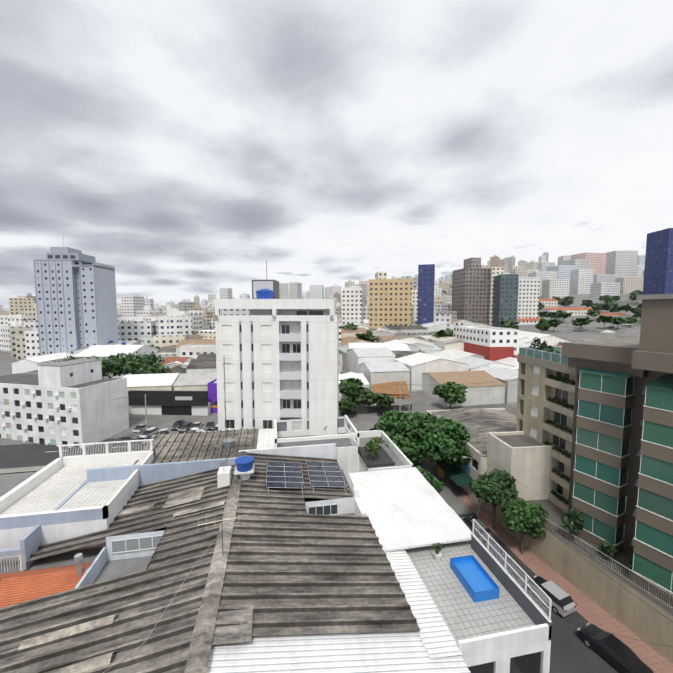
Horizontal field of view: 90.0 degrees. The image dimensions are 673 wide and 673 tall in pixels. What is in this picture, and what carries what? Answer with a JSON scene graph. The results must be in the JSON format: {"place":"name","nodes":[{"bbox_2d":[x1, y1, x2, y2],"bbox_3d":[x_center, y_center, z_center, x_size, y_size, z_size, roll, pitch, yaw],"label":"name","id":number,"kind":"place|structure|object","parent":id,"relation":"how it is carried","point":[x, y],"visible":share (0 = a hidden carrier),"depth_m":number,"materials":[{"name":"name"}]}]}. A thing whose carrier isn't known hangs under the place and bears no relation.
{"place":"outdoors","nodes":[
{"label":"outdoors","id":0,"kind":"place"},
{"bbox_2d":[0,284,642,537],"bbox_3d":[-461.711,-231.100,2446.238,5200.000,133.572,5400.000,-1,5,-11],"label":"ground","id":1,"kind":"structure","parent":0,"point":[423,401],"depth_m":94.26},
{"bbox_2d":[0,359,128,448],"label":"building","id":2,"kind":"structure","parent":1,"relation":"on","point":[76,401],"depth_m":71.73,"materials":[{"name":"paint"}]},
{"bbox_2d":[33,240,118,355],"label":"tower","id":3,"kind":"structure","parent":1,"relation":"on","point":[76,302],"depth_m":140.33,"materials":[{"name":"paint"}]},
{"bbox_2d":[0,358,551,672],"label":"block","id":4,"kind":"structure","parent":1,"relation":"on","point":[289,546],"depth_m":25.69,"materials":[{"name":"paint"}]},
{"bbox_2d":[214,261,338,434],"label":"building","id":5,"kind":"structure","parent":1,"relation":"on","point":[283,362],"depth_m":52.50,"materials":[{"name":"paint"}]},
{"bbox_2d":[12,326,573,415],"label":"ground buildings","id":6,"kind":"structure","parent":1,"relation":"on","point":[491,343],"depth_m":123.62,"materials":[{"name":"paint"}]},
{"bbox_2d":[21,299,627,413],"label":"industrial sheds","id":7,"kind":"object","parent":1,"relation":"on","point":[419,357],"visible":0.38,"depth_m":116.33,"materials":[{"name":"metal"}]},
{"bbox_2d":[0,228,672,358],"bbox_3d":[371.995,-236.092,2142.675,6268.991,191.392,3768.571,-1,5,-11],"label":"city","id":8,"kind":"object","parent":1,"relation":"on","point":[494,290],"visible":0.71,"depth_m":255.73,"materials":[{"name":"concrete"}]},
{"bbox_2d":[0,438,672,672],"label":"street pavements","id":9,"kind":"structure","parent":1,"relation":"on","point":[570,652],"depth_m":33.32,"materials":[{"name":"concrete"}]},
{"bbox_2d":[0,330,672,646],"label":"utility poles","id":10,"kind":"object","parent":9,"relation":"on","point":[607,334],"visible":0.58,"depth_m":43.41,"materials":[{"name":"concrete"}]},
{"bbox_2d":[115,420,653,672],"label":"cars","id":11,"kind":"object","parent":9,"relation":"on","point":[616,653],"visible":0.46,"depth_m":31.27,"materials":[{"name":"paint"}]},
{"bbox_2d":[53,281,642,553],"bbox_3d":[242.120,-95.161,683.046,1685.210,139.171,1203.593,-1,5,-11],"label":"trees","id":12,"kind":"object","parent":1,"relation":"on","point":[413,437],"visible":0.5,"depth_m":55.37,"materials":[{"name":"green plant"}]},
{"bbox_2d":[426,294,672,663],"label":"side buildings","id":13,"kind":"structure","parent":1,"relation":"on","point":[583,437],"depth_m":33.84,"materials":[{"name":"paint"}]},
{"bbox_2d":[567,323,632,332],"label":"hill cars","id":14,"kind":"object","parent":1,"relation":"on","point":[607,327],"visible":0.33,"depth_m":228.59,"materials":[{"name":"paint"}]},
{"bbox_2d":[0,0,672,307],"label":"sky","id":15,"kind":"structure","parent":0,"point":[184,147],"materials":[{"name":"white"}]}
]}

